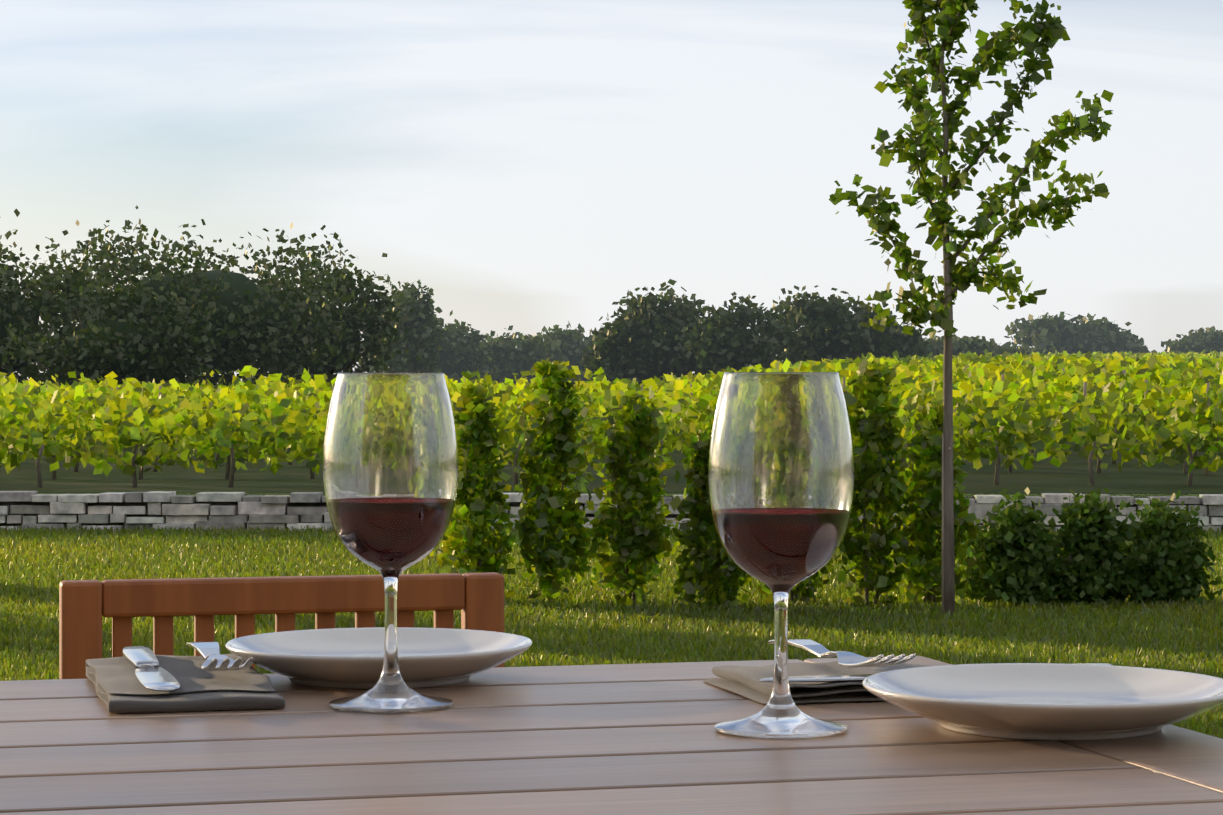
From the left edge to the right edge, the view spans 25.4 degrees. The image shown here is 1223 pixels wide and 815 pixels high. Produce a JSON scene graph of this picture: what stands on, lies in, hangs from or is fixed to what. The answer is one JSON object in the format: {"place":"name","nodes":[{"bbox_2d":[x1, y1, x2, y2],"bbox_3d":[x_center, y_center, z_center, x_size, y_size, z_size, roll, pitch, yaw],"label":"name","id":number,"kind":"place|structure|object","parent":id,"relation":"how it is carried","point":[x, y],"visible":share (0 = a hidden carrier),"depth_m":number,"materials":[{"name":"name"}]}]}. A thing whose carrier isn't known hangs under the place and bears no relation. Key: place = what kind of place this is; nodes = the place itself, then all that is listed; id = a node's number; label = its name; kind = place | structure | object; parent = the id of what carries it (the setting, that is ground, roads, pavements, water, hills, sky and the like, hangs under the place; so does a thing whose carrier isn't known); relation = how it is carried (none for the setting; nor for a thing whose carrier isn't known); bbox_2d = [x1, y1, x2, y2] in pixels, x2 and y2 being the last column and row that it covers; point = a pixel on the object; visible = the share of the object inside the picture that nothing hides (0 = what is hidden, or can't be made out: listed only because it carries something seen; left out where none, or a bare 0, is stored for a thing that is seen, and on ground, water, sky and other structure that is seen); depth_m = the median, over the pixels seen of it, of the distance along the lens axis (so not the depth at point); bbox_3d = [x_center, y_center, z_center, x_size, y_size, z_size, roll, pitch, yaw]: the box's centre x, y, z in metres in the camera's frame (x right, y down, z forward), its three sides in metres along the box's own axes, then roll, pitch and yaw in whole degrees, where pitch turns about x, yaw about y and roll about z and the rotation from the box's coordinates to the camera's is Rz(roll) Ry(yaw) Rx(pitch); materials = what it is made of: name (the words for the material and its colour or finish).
{"place":"outdoors","nodes":[
{"label":"outdoors","id":0,"kind":"place"},
{"bbox_2d":[0,525,1222,738],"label":"lawn grass","id":1,"kind":"structure","parent":0,"point":[582,623],"depth_m":18.41,"materials":[{"name":"green plant"}]},
{"bbox_2d":[0,431,1222,726],"bbox_3d":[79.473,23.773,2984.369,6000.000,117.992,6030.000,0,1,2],"label":"ground","id":2,"kind":"structure","parent":0,"point":[1130,479],"depth_m":33.40,"materials":[{"name":"green plant"}]},
{"bbox_2d":[0,209,125,391],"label":"tree","id":3,"kind":"object","parent":2,"relation":"on","point":[47,284],"depth_m":104.80,"materials":[{"name":"green plant"}]},
{"bbox_2d":[0,269,237,391],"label":"tree","id":4,"kind":"object","parent":2,"relation":"on","point":[123,304],"depth_m":99.22,"materials":[{"name":"green plant"}]},
{"bbox_2d":[8,206,392,390],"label":"tree","id":5,"kind":"object","parent":2,"relation":"on","point":[128,267],"depth_m":108.65,"materials":[{"name":"green plant"}]},
{"bbox_2d":[59,572,503,678],"bbox_3d":[-0.259,0.550,2.388,0.420,0.775,0.432,0,1,-14],"label":"chair","id":6,"kind":"object","parent":2,"relation":"on","point":[477,599],"visible":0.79,"depth_m":2.56,"materials":[{"name":"brown wood"}]},
{"bbox_2d":[250,234,419,386],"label":"tree","id":7,"kind":"object","parent":2,"relation":"on","point":[371,318],"depth_m":115.41,"materials":[{"name":"green plant"}]},
{"bbox_2d":[364,280,443,372],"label":"tree","id":8,"kind":"object","parent":2,"relation":"on","point":[423,312],"depth_m":164.16,"materials":[{"name":"green plant"}]},
{"bbox_2d":[420,310,492,383],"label":"tree","id":9,"kind":"object","parent":2,"relation":"on","point":[455,340],"depth_m":199.39,"materials":[{"name":"green plant"}]},
{"bbox_2d":[430,371,520,596],"bbox_3d":[-1.026,0.642,19.991,0.746,1.830,0.749,0,1,2],"label":"columnar shrub","id":10,"kind":"object","parent":2,"relation":"on","point":[474,424],"depth_m":19.84,"materials":[{"name":"green plant"}]},
{"bbox_2d":[475,325,555,383],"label":"tree","id":11,"kind":"object","parent":2,"relation":"on","point":[529,349],"depth_m":203.17,"materials":[{"name":"green plant"}]},
{"bbox_2d":[24,341,1027,382],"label":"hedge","id":12,"kind":"object","parent":2,"relation":"on","point":[1007,344],"visible":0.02,"depth_m":214.72,"materials":[{"name":"green plant"}]},
{"bbox_2d":[506,357,599,604],"bbox_3d":[-0.417,0.597,19.897,0.700,1.939,0.702,0,1,2],"label":"columnar shrub","id":13,"kind":"object","parent":2,"relation":"on","point":[552,439],"depth_m":19.82,"materials":[{"name":"green plant"}]},
{"bbox_2d":[541,321,597,383],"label":"tree","id":14,"kind":"object","parent":2,"relation":"on","point":[568,345],"depth_m":208.60,"materials":[{"name":"green plant"}]},
{"bbox_2d":[0,422,1215,487],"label":"grapevine trunks","id":15,"kind":"object","parent":2,"relation":"on","point":[231,456],"visible":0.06,"depth_m":31.36,"materials":[{"name":"brown plant"}]},
{"bbox_2d":[0,656,1222,814],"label":"table","id":16,"kind":"object","parent":2,"relation":"on","point":[629,739],"visible":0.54,"depth_m":1.52,"materials":[{"name":"brown wood"}]},
{"bbox_2d":[86,654,285,712],"bbox_3d":[-0.297,0.187,1.863,0.113,0.013,0.264,0,1,-14],"label":"napkin","id":17,"kind":"object","parent":16,"relation":"on","point":[120,687],"visible":0.73,"depth_m":1.78,"materials":[{"name":"fabric"}]},
{"bbox_2d":[123,646,179,690],"bbox_3d":[-0.315,0.178,1.855,0.024,0.006,0.251,0,1,-14],"label":"knife","id":18,"kind":"object","parent":17,"relation":"on","point":[150,674],"visible":0.94,"depth_m":1.84,"materials":[{"name":"silver metal"}]},
{"bbox_2d":[186,642,253,670],"bbox_3d":[-0.274,0.169,1.879,0.030,0.015,0.223,0,1,-14],"label":"fork","id":19,"kind":"object","parent":17,"relation":"on","point":[213,657],"visible":1,"depth_m":1.84,"materials":[{"name":"silver metal"}]},
{"bbox_2d":[225,627,532,688],"bbox_3d":[-0.165,0.179,1.929,0.217,0.027,0.217,0,1,2],"label":"plate","id":20,"kind":"object","parent":16,"relation":"on","point":[346,658],"visible":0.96,"depth_m":1.90,"materials":[{"name":"grey ceramic"}]},
{"bbox_2d":[323,373,458,712],"bbox_3d":[-0.143,0.086,1.767,0.088,0.217,0.088,0,1,2],"label":"wine glass","id":21,"kind":"object","parent":16,"relation":"on","point":[390,466],"visible":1,"depth_m":1.74,"materials":[{"name":"clear glass"}]},
{"bbox_2d":[708,372,853,738],"bbox_3d":[0.103,0.087,1.644,0.088,0.217,0.088,0,1,2],"label":"wine glass","id":22,"kind":"object","parent":16,"relation":"on","point":[781,472],"visible":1,"depth_m":1.61,"materials":[{"name":"clear glass"}]},
{"bbox_2d":[703,661,930,703],"bbox_3d":[0.165,0.187,1.864,0.174,0.013,0.151,0,1,-14],"label":"napkin","id":23,"kind":"object","parent":16,"relation":"on","point":[744,681],"visible":0.58,"depth_m":1.84,"materials":[{"name":"fabric"}]},
{"bbox_2d":[768,639,915,666],"bbox_3d":[0.156,0.169,1.900,0.030,0.015,0.223,0,1,-18],"label":"fork","id":24,"kind":"object","parent":23,"relation":"on","point":[847,659],"visible":0.92,"depth_m":1.87,"materials":[{"name":"silver metal"}]},
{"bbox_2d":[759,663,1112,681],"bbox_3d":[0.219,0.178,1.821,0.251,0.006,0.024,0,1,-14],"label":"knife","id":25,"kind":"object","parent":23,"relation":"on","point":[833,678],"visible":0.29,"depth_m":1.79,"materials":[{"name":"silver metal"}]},
{"bbox_2d":[862,663,1222,740],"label":"plate","id":26,"kind":"object","parent":16,"relation":"on","point":[1052,701],"visible":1,"depth_m":1.70,"materials":[{"name":"grey ceramic"}]},
{"bbox_2d":[0,349,1222,475],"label":"vineyard foliage","id":27,"kind":"object","parent":2,"relation":"on","point":[1044,402],"visible":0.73,"depth_m":34.32,"materials":[{"name":"green plant"}]},
{"bbox_2d":[579,306,653,383],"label":"tree","id":28,"kind":"object","parent":2,"relation":"on","point":[593,361],"depth_m":148.96,"materials":[{"name":"green plant"}]},
{"bbox_2d":[586,388,681,605],"bbox_3d":[0.167,0.711,19.829,0.718,1.710,0.696,0,1,2],"label":"columnar shrub","id":29,"kind":"object","parent":2,"relation":"on","point":[639,543],"depth_m":19.75,"materials":[{"name":"green plant"}]},
{"bbox_2d":[597,279,714,383],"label":"tree","id":30,"kind":"object","parent":2,"relation":"on","point":[649,309],"depth_m":148.85,"materials":[{"name":"green plant"}]},
{"bbox_2d":[111,368,1209,485],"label":"vineyard posts","id":31,"kind":"object","parent":2,"relation":"on","point":[1084,394],"visible":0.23,"depth_m":40.31,"materials":[{"name":"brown wood"}]},
{"bbox_2d":[669,415,752,608],"bbox_3d":[0.759,0.801,19.705,0.680,1.499,0.708,0,1,2],"label":"columnar shrub","id":32,"kind":"object","parent":2,"relation":"on","point":[714,573],"depth_m":19.59,"materials":[{"name":"green plant"}]},
{"bbox_2d":[673,292,799,374],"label":"tree","id":33,"kind":"object","parent":2,"relation":"on","point":[766,345],"depth_m":144.69,"materials":[{"name":"green plant"}]},
{"bbox_2d":[758,560,840,604],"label":"columnar shrub","id":34,"kind":"object","parent":2,"relation":"on","point":[814,582],"depth_m":19.77,"materials":[{"name":"green plant"}]},
{"bbox_2d":[756,285,894,364],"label":"tree","id":35,"kind":"object","parent":2,"relation":"on","point":[833,312],"depth_m":150.38,"materials":[{"name":"green plant"}]},
{"bbox_2d":[827,353,912,607],"bbox_3d":[1.897,0.584,19.778,0.691,1.969,0.661,0,1,2],"label":"columnar shrub","id":36,"kind":"object","parent":2,"relation":"on","point":[875,464],"depth_m":19.65,"materials":[{"name":"green plant"}]},
{"bbox_2d":[848,315,929,359],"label":"tree","id":37,"kind":"object","parent":2,"relation":"on","point":[908,344],"depth_m":153.75,"materials":[{"name":"green plant"}]},
{"bbox_2d":[889,403,976,606],"bbox_3d":[2.335,0.758,19.833,0.652,1.609,0.645,0,1,2],"label":"columnar shrub","id":38,"kind":"object","parent":2,"relation":"on","point":[920,535],"depth_m":19.70,"materials":[{"name":"green plant"}]},
{"bbox_2d":[941,434,950,613],"bbox_3d":[2.348,0.860,19.010,0.039,1.350,0.171,0,1,-10],"label":"young tree stake","id":39,"kind":"object","parent":2,"relation":"on","point":[942,604],"visible":0.33,"depth_m":19.06,"materials":[{"name":"brown wood"}]},
{"bbox_2d":[920,334,997,356],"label":"tree","id":40,"kind":"object","parent":2,"relation":"on","point":[963,345],"visible":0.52,"depth_m":197.37,"materials":[{"name":"green plant"}]},
{"bbox_2d":[828,0,1113,617],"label":"young tree","id":41,"kind":"object","parent":2,"relation":"on","point":[1030,35],"depth_m":18.89,"materials":[{"name":"green plant"}]},
{"bbox_2d":[987,342,1030,355],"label":"tree","id":42,"kind":"object","parent":2,"relation":"on","point":[1012,350],"visible":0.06,"depth_m":207.64,"materials":[{"name":"green plant"}]},
{"bbox_2d":[960,483,1070,607],"bbox_3d":[2.950,1.081,20.015,0.912,1.035,0.955,0,1,2],"label":"shrub","id":43,"kind":"object","parent":2,"relation":"on","point":[1009,549],"depth_m":19.86,"materials":[{"name":"green plant"}]},
{"bbox_2d":[1004,310,1143,354],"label":"ridge tree","id":44,"kind":"object","parent":2,"relation":"on","point":[1091,335],"depth_m":251.18,"materials":[{"name":"green plant"}]},
{"bbox_2d":[1044,483,1142,605],"bbox_3d":[3.498,1.069,20.037,0.832,1.030,0.795,0,1,2],"label":"shrub","id":45,"kind":"object","parent":2,"relation":"on","point":[1083,534],"depth_m":19.87,"materials":[{"name":"green plant"}]},
{"bbox_2d":[1115,328,1150,353],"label":"ridge tree","id":46,"kind":"object","parent":2,"relation":"on","point":[1135,340],"depth_m":254.91,"materials":[{"name":"green plant"}]},
{"bbox_2d":[1109,489,1222,607],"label":"shrub","id":47,"kind":"object","parent":2,"relation":"on","point":[1174,551],"depth_m":19.83,"materials":[{"name":"green plant"}]},
{"bbox_2d":[1161,326,1222,353],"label":"ridge tree","id":48,"kind":"object","parent":2,"relation":"on","point":[1200,340],"depth_m":258.92,"materials":[{"name":"green plant"}]},
{"bbox_2d":[0,491,1222,533],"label":"stone retaining wall","id":49,"kind":"structure","parent":0,"point":[168,509],"depth_m":29.08,"materials":[{"name":"grey stone"}]},
{"bbox_2d":[0,0,1222,383],"label":"sky","id":50,"kind":"structure","parent":0,"point":[532,164],"materials":[{"name":"white"}]}
]}

